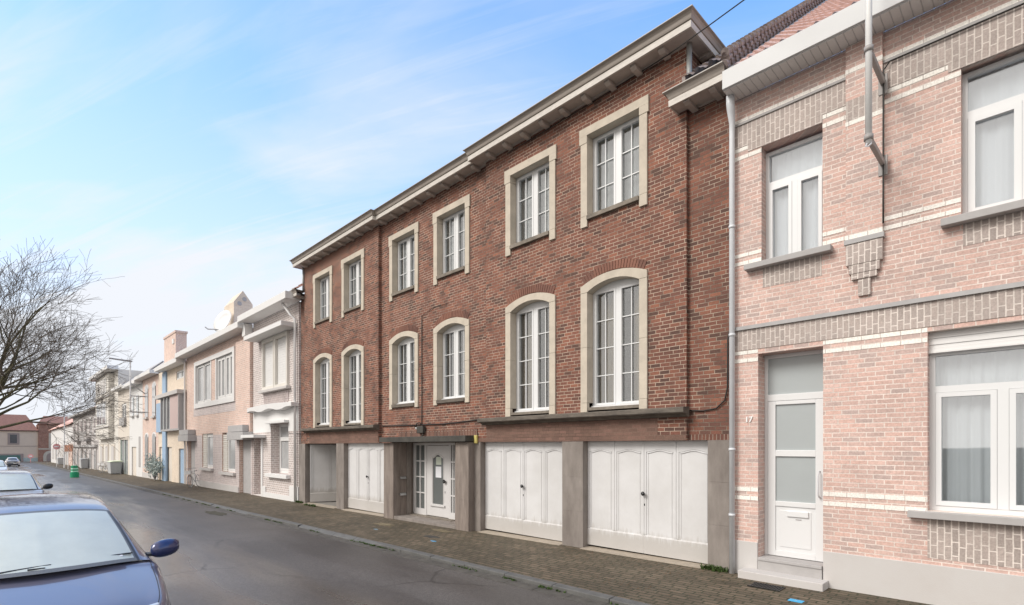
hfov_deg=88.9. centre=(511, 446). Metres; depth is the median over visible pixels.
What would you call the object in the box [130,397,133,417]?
window
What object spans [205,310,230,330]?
satellite dish
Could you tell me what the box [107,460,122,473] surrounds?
wheelie bin
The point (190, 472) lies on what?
bicycle
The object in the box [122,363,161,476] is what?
terraced house
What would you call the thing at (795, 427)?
front door
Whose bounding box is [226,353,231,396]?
window
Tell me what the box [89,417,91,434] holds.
window
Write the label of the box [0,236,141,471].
tree
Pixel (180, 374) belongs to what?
window
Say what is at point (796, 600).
valve cover
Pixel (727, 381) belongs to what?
cable
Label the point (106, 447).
window
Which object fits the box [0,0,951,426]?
sky
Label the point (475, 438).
marker box
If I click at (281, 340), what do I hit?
window
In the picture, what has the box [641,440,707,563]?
garage door leaf
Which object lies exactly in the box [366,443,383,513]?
garage door leaf
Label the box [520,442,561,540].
garage door leaf
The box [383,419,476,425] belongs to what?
cable
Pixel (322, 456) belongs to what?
garage door leaf
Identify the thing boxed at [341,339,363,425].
window
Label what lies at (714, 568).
wall foot weeds
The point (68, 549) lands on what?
parked car
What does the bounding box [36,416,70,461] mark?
corner house
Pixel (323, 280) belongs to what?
window
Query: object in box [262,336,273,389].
window
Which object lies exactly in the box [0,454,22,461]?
garage door
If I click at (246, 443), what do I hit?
front door
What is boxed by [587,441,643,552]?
garage door leaf
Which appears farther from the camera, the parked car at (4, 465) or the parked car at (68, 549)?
the parked car at (4, 465)
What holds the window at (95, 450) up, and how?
in the terraced house at (93, 455)
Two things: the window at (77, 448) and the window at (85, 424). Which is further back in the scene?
the window at (77, 448)
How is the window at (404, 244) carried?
in the apartment building
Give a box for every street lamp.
[56,405,64,467]
[109,357,144,412]
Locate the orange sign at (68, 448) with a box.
[64,445,72,468]
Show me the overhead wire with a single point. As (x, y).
(635, 75)
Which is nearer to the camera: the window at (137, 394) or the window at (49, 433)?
the window at (137, 394)
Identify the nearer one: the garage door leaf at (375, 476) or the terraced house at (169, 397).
the garage door leaf at (375, 476)
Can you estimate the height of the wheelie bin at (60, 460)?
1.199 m
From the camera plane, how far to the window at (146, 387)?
40.56 m
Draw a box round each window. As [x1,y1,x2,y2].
[8,433,18,444]
[49,433,50,447]
[77,448,78,466]
[84,419,86,435]
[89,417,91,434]
[89,449,91,468]
[94,449,96,469]
[96,378,105,396]
[96,403,105,425]
[100,444,103,470]
[105,444,108,470]
[111,444,114,460]
[123,404,125,426]
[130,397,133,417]
[134,393,138,416]
[139,436,140,466]
[143,384,148,418]
[143,433,148,467]
[150,381,155,417]
[152,432,155,457]
[177,369,183,379]
[198,364,204,402]
[203,434,212,467]
[205,362,209,401]
[218,356,225,398]
[223,435,234,471]
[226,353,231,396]
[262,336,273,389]
[274,331,288,387]
[279,424,288,473]
[313,265,332,328]
[313,348,350,427]
[341,248,364,317]
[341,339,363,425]
[389,221,418,301]
[389,324,418,409]
[433,194,470,285]
[433,310,469,405]
[504,144,556,256]
[505,284,555,416]
[579,94,648,228]
[580,258,647,411]
[766,133,822,258]
[929,345,1023,515]
[962,52,1023,213]
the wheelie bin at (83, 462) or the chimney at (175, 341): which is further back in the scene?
the wheelie bin at (83, 462)
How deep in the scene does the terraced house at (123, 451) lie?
48.12 m
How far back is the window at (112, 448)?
52.25 m
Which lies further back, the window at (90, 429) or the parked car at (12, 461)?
the parked car at (12, 461)
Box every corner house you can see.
[0,414,38,461]
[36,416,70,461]
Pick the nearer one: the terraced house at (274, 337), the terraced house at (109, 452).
the terraced house at (274, 337)
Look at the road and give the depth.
9.29 m
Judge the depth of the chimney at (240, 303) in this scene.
26.98 m
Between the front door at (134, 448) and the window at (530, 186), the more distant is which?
the front door at (134, 448)
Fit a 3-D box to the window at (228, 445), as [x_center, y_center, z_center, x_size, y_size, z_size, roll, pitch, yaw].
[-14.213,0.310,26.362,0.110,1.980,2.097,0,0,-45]
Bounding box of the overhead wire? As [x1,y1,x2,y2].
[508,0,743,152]
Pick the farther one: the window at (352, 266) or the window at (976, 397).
the window at (352, 266)
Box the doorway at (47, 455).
[43,450,50,460]
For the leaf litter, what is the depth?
8.58 m
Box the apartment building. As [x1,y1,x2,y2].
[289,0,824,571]
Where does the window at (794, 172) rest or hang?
in the terraced house at (879, 408)
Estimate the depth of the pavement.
9.29 m
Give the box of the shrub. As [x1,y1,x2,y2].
[144,453,164,480]
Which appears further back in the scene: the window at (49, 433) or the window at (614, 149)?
the window at (49, 433)
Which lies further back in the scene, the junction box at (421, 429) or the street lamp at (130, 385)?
the street lamp at (130, 385)
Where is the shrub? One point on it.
(154, 466)
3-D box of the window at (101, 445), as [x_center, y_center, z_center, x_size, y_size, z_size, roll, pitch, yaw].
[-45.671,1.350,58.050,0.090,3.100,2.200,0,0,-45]
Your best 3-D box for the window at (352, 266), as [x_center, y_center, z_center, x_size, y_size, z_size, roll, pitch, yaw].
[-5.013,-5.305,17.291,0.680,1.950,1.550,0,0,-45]
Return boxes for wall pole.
[864,0,887,176]
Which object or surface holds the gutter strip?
on the road
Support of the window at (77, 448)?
in the terraced house at (93, 455)
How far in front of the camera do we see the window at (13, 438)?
122.85 m
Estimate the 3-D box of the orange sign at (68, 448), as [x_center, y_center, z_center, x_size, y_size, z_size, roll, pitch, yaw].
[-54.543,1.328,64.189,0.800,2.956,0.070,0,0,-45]
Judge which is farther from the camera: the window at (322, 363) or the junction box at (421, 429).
the window at (322, 363)
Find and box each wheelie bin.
[57,458,63,464]
[79,458,88,468]
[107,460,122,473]
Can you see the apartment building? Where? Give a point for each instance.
(571, 272)
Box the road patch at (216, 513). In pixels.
[205,511,226,515]
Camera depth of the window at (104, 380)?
54.88 m
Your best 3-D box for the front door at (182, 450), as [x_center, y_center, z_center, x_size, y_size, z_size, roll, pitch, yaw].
[-20.717,1.480,32.976,0.040,2.640,1.710,0,0,-45]
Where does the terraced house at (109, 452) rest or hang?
on the ground
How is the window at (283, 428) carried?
in the terraced house at (274, 337)
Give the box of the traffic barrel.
[70,465,78,477]
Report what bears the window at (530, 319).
in the apartment building
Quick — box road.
[8,462,586,604]
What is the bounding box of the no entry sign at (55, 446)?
[53,444,59,466]
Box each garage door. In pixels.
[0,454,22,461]
[161,447,171,480]
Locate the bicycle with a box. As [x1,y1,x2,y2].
[184,468,198,487]
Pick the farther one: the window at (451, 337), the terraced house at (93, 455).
the terraced house at (93, 455)
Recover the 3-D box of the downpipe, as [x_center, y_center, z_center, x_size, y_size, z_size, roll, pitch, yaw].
[3.436,-1.730,8.167,0.204,7.460,0.127,0,0,-45]
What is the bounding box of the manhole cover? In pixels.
[424,535,439,537]
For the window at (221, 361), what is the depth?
27.13 m
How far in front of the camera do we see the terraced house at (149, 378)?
39.74 m
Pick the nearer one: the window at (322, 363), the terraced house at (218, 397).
the window at (322, 363)
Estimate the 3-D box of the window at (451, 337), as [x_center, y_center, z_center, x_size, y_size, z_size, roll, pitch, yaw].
[-1.324,-2.305,13.801,0.830,2.410,1.490,0,0,-45]
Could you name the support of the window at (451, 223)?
in the apartment building
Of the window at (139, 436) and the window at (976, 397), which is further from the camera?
the window at (139, 436)
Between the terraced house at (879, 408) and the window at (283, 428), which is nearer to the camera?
the terraced house at (879, 408)
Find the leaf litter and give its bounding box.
[504,542,823,604]
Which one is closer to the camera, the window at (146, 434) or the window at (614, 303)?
the window at (614, 303)
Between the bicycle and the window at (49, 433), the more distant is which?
the window at (49, 433)
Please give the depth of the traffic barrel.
43.63 m
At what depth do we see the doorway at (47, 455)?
126.82 m
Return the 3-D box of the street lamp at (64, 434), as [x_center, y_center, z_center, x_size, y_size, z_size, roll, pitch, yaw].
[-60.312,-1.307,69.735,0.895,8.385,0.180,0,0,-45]
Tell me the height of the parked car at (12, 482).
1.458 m
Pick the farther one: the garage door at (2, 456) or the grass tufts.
the garage door at (2, 456)
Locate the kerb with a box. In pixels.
[34,462,650,604]
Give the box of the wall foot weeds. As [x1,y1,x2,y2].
[295,500,728,572]
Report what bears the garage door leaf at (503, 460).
in the apartment building
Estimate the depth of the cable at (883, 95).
6.78 m
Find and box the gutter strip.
[32,462,613,604]
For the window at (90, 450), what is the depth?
64.52 m
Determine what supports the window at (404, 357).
in the apartment building
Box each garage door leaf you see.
[310,444,335,501]
[348,443,367,510]
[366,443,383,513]
[485,442,522,534]
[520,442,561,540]
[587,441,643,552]
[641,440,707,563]
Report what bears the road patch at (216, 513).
on the road
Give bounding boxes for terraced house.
[50,419,72,465]
[68,406,98,469]
[88,365,142,470]
[111,361,163,474]
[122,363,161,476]
[134,358,173,478]
[154,358,185,482]
[175,322,252,494]
[237,291,300,501]
[722,0,1023,604]
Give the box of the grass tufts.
[163,494,618,604]
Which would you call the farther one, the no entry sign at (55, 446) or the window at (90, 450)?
the no entry sign at (55, 446)
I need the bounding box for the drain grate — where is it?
[747,582,785,591]
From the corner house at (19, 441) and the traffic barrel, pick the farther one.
the corner house at (19, 441)
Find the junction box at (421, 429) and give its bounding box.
[415,422,425,435]
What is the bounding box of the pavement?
[36,462,930,604]
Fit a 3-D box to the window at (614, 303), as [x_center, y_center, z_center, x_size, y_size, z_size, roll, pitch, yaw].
[2.171,-2.091,10.135,0.804,2.832,1.490,0,0,-45]
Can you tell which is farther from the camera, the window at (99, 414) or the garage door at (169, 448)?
the window at (99, 414)
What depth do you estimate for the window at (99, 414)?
54.88 m
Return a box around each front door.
[133,447,135,475]
[181,449,183,482]
[191,441,194,484]
[243,440,250,493]
[427,446,447,517]
[768,399,822,561]
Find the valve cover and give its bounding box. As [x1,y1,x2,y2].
[788,598,804,602]
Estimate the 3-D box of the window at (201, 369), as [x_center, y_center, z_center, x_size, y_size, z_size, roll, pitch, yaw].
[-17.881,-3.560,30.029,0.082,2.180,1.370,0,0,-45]
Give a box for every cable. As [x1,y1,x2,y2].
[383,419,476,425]
[421,316,421,423]
[689,333,728,410]
[882,3,1023,223]
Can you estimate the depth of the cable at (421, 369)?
14.45 m
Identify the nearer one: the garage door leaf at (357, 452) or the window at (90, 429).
the garage door leaf at (357, 452)
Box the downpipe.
[726,94,734,573]
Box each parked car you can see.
[0,460,10,470]
[0,470,52,495]
[0,493,178,604]
[3,457,20,465]
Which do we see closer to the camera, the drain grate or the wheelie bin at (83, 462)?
the drain grate
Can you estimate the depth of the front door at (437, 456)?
14.69 m
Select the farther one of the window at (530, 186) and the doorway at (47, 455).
the doorway at (47, 455)
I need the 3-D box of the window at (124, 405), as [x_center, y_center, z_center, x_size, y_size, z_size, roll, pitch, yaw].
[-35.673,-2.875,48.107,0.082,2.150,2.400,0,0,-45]
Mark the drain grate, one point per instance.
(767, 586)
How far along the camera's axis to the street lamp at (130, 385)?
40.19 m
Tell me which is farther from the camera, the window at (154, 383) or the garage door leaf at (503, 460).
the window at (154, 383)
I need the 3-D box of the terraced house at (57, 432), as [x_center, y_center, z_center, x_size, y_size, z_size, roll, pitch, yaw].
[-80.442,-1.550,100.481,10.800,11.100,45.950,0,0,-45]
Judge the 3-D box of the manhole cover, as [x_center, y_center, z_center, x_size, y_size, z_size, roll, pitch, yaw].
[-1.825,2.059,11.894,0.244,0.005,0.542,0,0,-45]
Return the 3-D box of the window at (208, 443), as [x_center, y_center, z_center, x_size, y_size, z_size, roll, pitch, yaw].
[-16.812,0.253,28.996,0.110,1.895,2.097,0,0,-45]
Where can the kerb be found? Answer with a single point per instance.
(594, 595)
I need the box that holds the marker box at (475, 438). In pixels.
[474,435,477,442]
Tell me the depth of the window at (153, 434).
38.74 m
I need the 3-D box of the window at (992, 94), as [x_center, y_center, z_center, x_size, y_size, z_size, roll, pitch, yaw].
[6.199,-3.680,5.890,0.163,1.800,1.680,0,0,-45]
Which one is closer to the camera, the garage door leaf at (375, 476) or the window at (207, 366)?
the garage door leaf at (375, 476)
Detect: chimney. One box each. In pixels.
[163,330,187,362]
[224,291,252,325]
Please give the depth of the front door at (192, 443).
31.61 m

